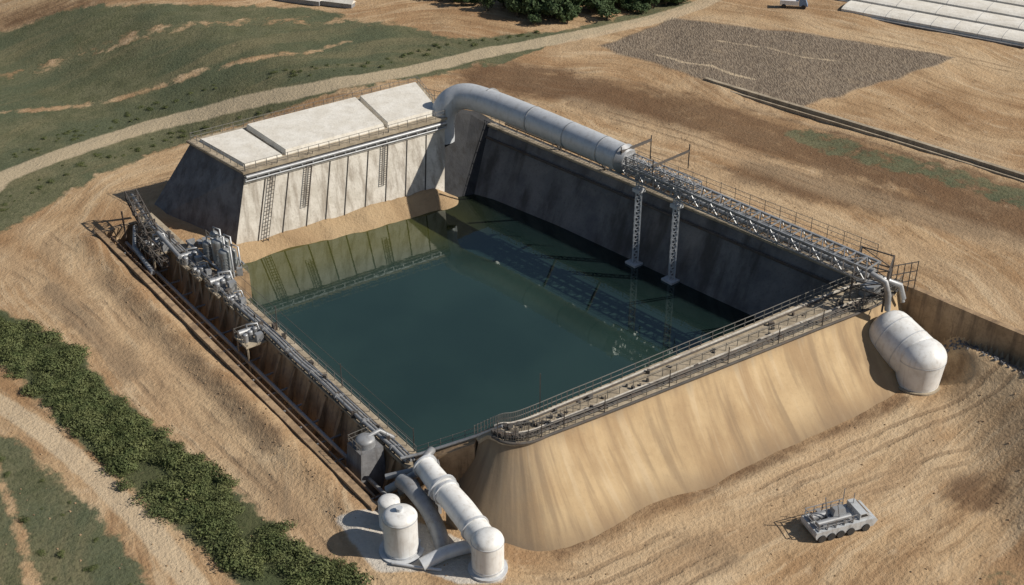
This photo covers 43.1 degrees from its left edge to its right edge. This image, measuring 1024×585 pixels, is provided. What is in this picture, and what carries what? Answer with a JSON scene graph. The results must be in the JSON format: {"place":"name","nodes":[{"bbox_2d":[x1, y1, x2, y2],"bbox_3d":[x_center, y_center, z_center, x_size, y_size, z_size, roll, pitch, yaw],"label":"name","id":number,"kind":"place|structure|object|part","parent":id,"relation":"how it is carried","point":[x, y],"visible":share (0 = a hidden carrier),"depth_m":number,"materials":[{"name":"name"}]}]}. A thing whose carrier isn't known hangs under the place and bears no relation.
{"place":"outdoors","nodes":[
{"label":"outdoors","id":0,"kind":"place"},
{"bbox_2d":[204,270,240,312],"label":"pump station","id":1,"kind":"object","parent":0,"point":[221,281],"visible":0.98,"depth_m":171.01,"materials":[{"name":"metal"}]},
{"bbox_2d":[243,194,759,452],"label":"water","id":2,"kind":"structure","parent":0,"point":[466,312],"depth_m":173.93,"materials":[{"name":"teal liquid"}]},
{"bbox_2d":[0,0,1023,584],"bbox_3d":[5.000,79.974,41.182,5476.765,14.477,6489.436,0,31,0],"label":"ground","id":3,"kind":"structure","parent":0,"point":[88,66],"depth_m":184.15,"materials":[{"name":"soil"}]},
{"bbox_2d":[121,189,181,283],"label":"steel gantry","id":4,"kind":"object","parent":3,"relation":"on","point":[137,201],"visible":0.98,"depth_m":182.21,"materials":[{"name":"metal"}]},
{"bbox_2d":[141,233,171,280],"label":"pump station","id":5,"kind":"object","parent":3,"relation":"on","point":[160,243],"visible":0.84,"depth_m":180.96,"materials":[{"name":"metal"}]},
{"bbox_2d":[0,316,375,584],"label":"shrub belt","id":6,"kind":"object","parent":3,"relation":"on","point":[120,451],"visible":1,"depth_m":142.68,"materials":[{"name":"green plant"}]},
{"bbox_2d":[176,247,205,290],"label":"pump station","id":7,"kind":"object","parent":3,"relation":"on","point":[183,261],"visible":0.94,"depth_m":177.00,"materials":[{"name":"metal"}]},
{"bbox_2d":[189,260,211,300],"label":"pump station","id":8,"kind":"object","parent":3,"relation":"on","point":[197,274],"visible":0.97,"depth_m":174.39,"materials":[{"name":"metal"}]},
{"bbox_2d":[185,230,251,298],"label":"silo platform","id":9,"kind":"structure","parent":3,"relation":"on","point":[242,272],"depth_m":176.33,"materials":[{"name":"galvanised concrete"},{"name":"grey paint"},{"name":"dark steel"}]},
{"bbox_2d":[202,235,212,260],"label":"metal silo","id":10,"kind":"object","parent":9,"relation":"on","point":[207,248],"visible":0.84,"depth_m":177.35,"materials":[{"name":"metal"}]},
{"bbox_2d":[209,226,221,239],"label":"metal silo","id":11,"kind":"object","parent":9,"relation":"on","point":[213,232],"visible":0.41,"depth_m":178.53,"materials":[{"name":"metal"}]},
{"bbox_2d":[211,234,224,267],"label":"metal silo","id":12,"kind":"object","parent":9,"relation":"on","point":[217,242],"visible":0.71,"depth_m":174.77,"materials":[{"name":"metal"}]},
{"bbox_2d":[218,244,234,276],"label":"metal silo","id":13,"kind":"object","parent":9,"relation":"on","point":[225,254],"visible":0.85,"depth_m":173.18,"materials":[{"name":"metal"}]},
{"bbox_2d":[223,234,231,247],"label":"metal silo","id":14,"kind":"object","parent":9,"relation":"on","point":[226,240],"visible":0.33,"depth_m":176.75,"materials":[{"name":"metal"}]},
{"bbox_2d":[230,244,241,269],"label":"metal silo","id":15,"kind":"object","parent":9,"relation":"on","point":[234,257],"visible":0.6,"depth_m":175.26,"materials":[{"name":"metal"}]},
{"bbox_2d":[223,288,248,321],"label":"pump station","id":16,"kind":"object","parent":3,"relation":"on","point":[232,298],"visible":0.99,"depth_m":167.97,"materials":[{"name":"metal"}]},
{"bbox_2d":[233,321,266,379],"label":"pump station","id":17,"kind":"object","parent":3,"relation":"on","point":[247,338],"visible":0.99,"depth_m":161.55,"materials":[{"name":"metal"}]},
{"bbox_2d":[95,220,406,510],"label":"wall","id":18,"kind":"structure","parent":3,"relation":"on","point":[105,234],"depth_m":159.10,"materials":[{"name":"rusted concrete"},{"name":"dark steel"}]},
{"bbox_2d":[111,236,375,497],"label":"lip pipe","id":19,"kind":"object","parent":18,"relation":"attached to","point":[260,384],"visible":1,"depth_m":156.25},
{"bbox_2d":[124,213,417,499],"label":"service walkway","id":20,"kind":"structure","parent":18,"relation":"on","point":[332,411],"depth_m":157.86,"materials":[{"name":"grey metal"}]},
{"bbox_2d":[0,30,540,584],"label":"scattered shrubs","id":21,"kind":"object","parent":3,"relation":"on","point":[40,186],"visible":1,"depth_m":218.01,"materials":[{"name":"green plant"}]},
{"bbox_2d":[154,121,444,244],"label":"walls","id":22,"kind":"structure","parent":3,"relation":"on","point":[203,190],"depth_m":191.71,"materials":[{"name":"concrete"}]},
{"bbox_2d":[186,82,446,174],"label":"roof slab","id":23,"kind":"structure","parent":22,"relation":"on","point":[281,160],"depth_m":191.14,"materials":[{"name":"grey concrete"}]},
{"bbox_2d":[200,82,433,165],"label":"roof panels","id":24,"kind":"object","parent":23,"relation":"on","point":[306,128],"visible":0.98,"depth_m":195.93,"materials":[{"name":"white concrete"}]},
{"bbox_2d":[190,76,444,170],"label":"roof railing","id":25,"kind":"object","parent":22,"relation":"on","point":[304,109],"visible":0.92,"depth_m":194.75,"materials":[{"name":"grey metal"}]},
{"bbox_2d":[263,130,388,241],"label":"ladders","id":26,"kind":"object","parent":22,"relation":"attached to","point":[309,187],"visible":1,"depth_m":189.22,"materials":[{"name":"metal"}]},
{"bbox_2d":[258,135,426,240],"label":"panel joints","id":27,"kind":"object","parent":22,"relation":"attached to","point":[346,184],"visible":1,"depth_m":193.28,"materials":[{"name":"concrete"}]},
{"bbox_2d":[244,127,445,183],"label":"cornice","id":28,"kind":"structure","parent":22,"relation":"attached to","point":[345,156],"depth_m":192.06,"materials":[{"name":"concrete"}]},
{"bbox_2d":[244,121,446,182],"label":"fascia pipes","id":29,"kind":"object","parent":22,"relation":"attached to","point":[334,153],"visible":1,"depth_m":191.36,"materials":[{"name":"metal"}]},
{"bbox_2d":[279,0,320,5],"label":"storage shed","id":30,"kind":"structure","parent":3,"relation":"on","point":[313,2],"depth_m":256.20,"materials":[{"name":"paint"}]},
{"bbox_2d":[321,0,355,8],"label":"storage shed","id":31,"kind":"structure","parent":3,"relation":"on","point":[344,3],"depth_m":254.65,"materials":[{"name":"paint"}]},
{"bbox_2d":[346,426,394,496],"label":"concrete sump","id":32,"kind":"object","parent":3,"relation":"on","point":[365,459],"visible":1,"depth_m":141.82,"materials":[{"name":"paint"}]},
{"bbox_2d":[378,493,399,530],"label":"white water tank","id":33,"kind":"object","parent":3,"relation":"on","point":[385,501],"visible":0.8,"depth_m":132.22,"materials":[{"name":"paint"}]},
{"bbox_2d":[379,503,423,563],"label":"white water tank","id":34,"kind":"object","parent":3,"relation":"on","point":[400,542],"visible":1,"depth_m":128.94,"materials":[{"name":"metal"}]},
{"bbox_2d":[384,447,441,513],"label":"valve manifold","id":35,"kind":"object","parent":3,"relation":"on","point":[390,487],"visible":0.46,"depth_m":137.38,"materials":[{"name":"paint"}]},
{"bbox_2d":[391,474,470,570],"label":"drain pipe","id":36,"kind":"object","parent":3,"relation":"on","point":[418,497],"visible":0.85,"depth_m":131.70,"materials":[{"name":"metal"}]},
{"bbox_2d":[415,438,476,485],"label":"corner wall","id":37,"kind":"structure","parent":3,"relation":"on","point":[455,460],"depth_m":139.02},
{"bbox_2d":[416,427,476,452],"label":"railing","id":38,"kind":"object","parent":37,"relation":"on","point":[444,441],"visible":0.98,"depth_m":139.62,"materials":[{"name":"metal"}]},
{"bbox_2d":[400,425,502,459],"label":"pipe","id":39,"kind":"object","parent":37,"relation":"on","point":[446,445],"visible":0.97,"depth_m":138.88,"materials":[{"name":"metal"}]},
{"bbox_2d":[413,454,507,582],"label":"white pipe elbow","id":40,"kind":"object","parent":3,"relation":"on","point":[469,521],"visible":1,"depth_m":128.76,"materials":[{"name":"white metal"}]},
{"bbox_2d":[0,99,1023,584],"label":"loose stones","id":41,"kind":"object","parent":3,"relation":"on","point":[450,529],"visible":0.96,"depth_m":145.23,"materials":[{"name":"beige stone"}]},
{"bbox_2d":[432,83,636,173],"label":"pipeline","id":42,"kind":"object","parent":3,"relation":"on","point":[603,150],"visible":0.93,"depth_m":189.85,"materials":[{"name":"grey paint"}]},
{"bbox_2d":[453,0,687,23],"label":"forest","id":43,"kind":"object","parent":3,"relation":"on","point":[566,10],"visible":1,"depth_m":246.74,"materials":[{"name":"green plant"}]},
{"bbox_2d":[505,123,716,212],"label":"rim pipes","id":44,"kind":"object","parent":3,"relation":"on","point":[577,154],"visible":0.21,"depth_m":196.70,"materials":[{"name":"grey metal"}]},
{"bbox_2d":[445,110,859,319],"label":"battered lining","id":45,"kind":"object","parent":3,"relation":"on","point":[477,162],"visible":0.62,"depth_m":187.75,"materials":[{"name":"grey concrete"}]},
{"bbox_2d":[485,136,839,287],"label":"ledge","id":46,"kind":"object","parent":45,"relation":"on","point":[670,215],"visible":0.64,"depth_m":181.99,"materials":[{"name":"concrete"}]},
{"bbox_2d":[487,123,851,277],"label":"coping","id":47,"kind":"object","parent":45,"relation":"on","point":[580,162],"visible":0.71,"depth_m":187.38,"materials":[{"name":"concrete"}]},
{"bbox_2d":[491,118,819,258],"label":"rim railing","id":48,"kind":"object","parent":47,"relation":"on","point":[599,164],"visible":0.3,"depth_m":195.21,"materials":[{"name":"metal"}]},
{"bbox_2d":[459,268,903,550],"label":"earth embankment","id":49,"kind":"structure","parent":3,"relation":"on","point":[585,466],"depth_m":142.81,"materials":[{"name":"soil"},{"name":"sand"}]},
{"bbox_2d":[848,245,918,311],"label":"steel frame tower","id":50,"kind":"structure","parent":49,"relation":"on","point":[871,286],"depth_m":159.09,"materials":[{"name":"grey metal"}]},
{"bbox_2d":[609,135,890,311],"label":"conveyor bridge","id":51,"kind":"structure","parent":3,"relation":"on","point":[676,186],"depth_m":169.28,"materials":[{"name":"metal"}]},
{"bbox_2d":[636,150,878,255],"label":"fence","id":52,"kind":"object","parent":51,"relation":"on","point":[772,207],"visible":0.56,"depth_m":177.70,"materials":[{"name":"metal"}]},
{"bbox_2d":[780,0,807,9],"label":"parked truck","id":53,"kind":"object","parent":3,"relation":"on","point":[803,4],"visible":1,"depth_m":251.78,"materials":[{"name":"white paint"}]},
{"bbox_2d":[800,489,877,542],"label":"utility vehicle","id":54,"kind":"object","parent":3,"relation":"on","point":[850,517],"visible":1,"depth_m":133.22,"materials":[{"name":"paint"}]},
{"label":"windows","id":55,"kind":"part","parent":54,"relation":"part of","materials":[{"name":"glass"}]},
{"bbox_2d":[704,77,1023,181],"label":"concrete channel","id":56,"kind":"object","parent":3,"relation":"on","point":[820,116],"visible":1,"depth_m":202.93,"materials":[{"name":"grey concrete"}]},
{"bbox_2d":[869,310,946,395],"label":"white storage tank","id":57,"kind":"object","parent":3,"relation":"on","point":[912,352],"visible":0.98,"depth_m":154.10,"materials":[{"name":"paint"}]},
{"bbox_2d":[836,0,1023,31],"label":"greenhouse","id":58,"kind":"object","parent":3,"relation":"on","point":[985,18],"visible":0.84,"depth_m":248.74,"materials":[{"name":"metal"}]},
{"bbox_2d":[841,0,1023,47],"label":"greenhouse","id":59,"kind":"object","parent":3,"relation":"on","point":[972,30],"visible":1,"depth_m":243.57,"materials":[{"name":"metal"}]},
{"bbox_2d":[860,274,1023,366],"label":"perimeter wall","id":60,"kind":"structure","parent":3,"relation":"on","point":[937,317],"depth_m":158.17,"materials":[{"name":"concrete"}]},
{"bbox_2d":[918,0,1023,18],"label":"greenhouse","id":61,"kind":"object","parent":3,"relation":"on","point":[998,8],"visible":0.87,"depth_m":251.80,"materials":[{"name":"plastic"}]},
{"bbox_2d":[943,338,1023,374],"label":"rubble","id":62,"kind":"object","parent":3,"relation":"on","point":[996,358],"visible":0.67,"depth_m":155.44,"materials":[{"name":"concrete"}]},
{"bbox_2d":[985,0,1023,6],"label":"greenhouse","id":63,"kind":"object","parent":3,"relation":"on","point":[1020,3],"visible":0.46,"depth_m":254.50,"materials":[{"name":"metal"}]}
]}

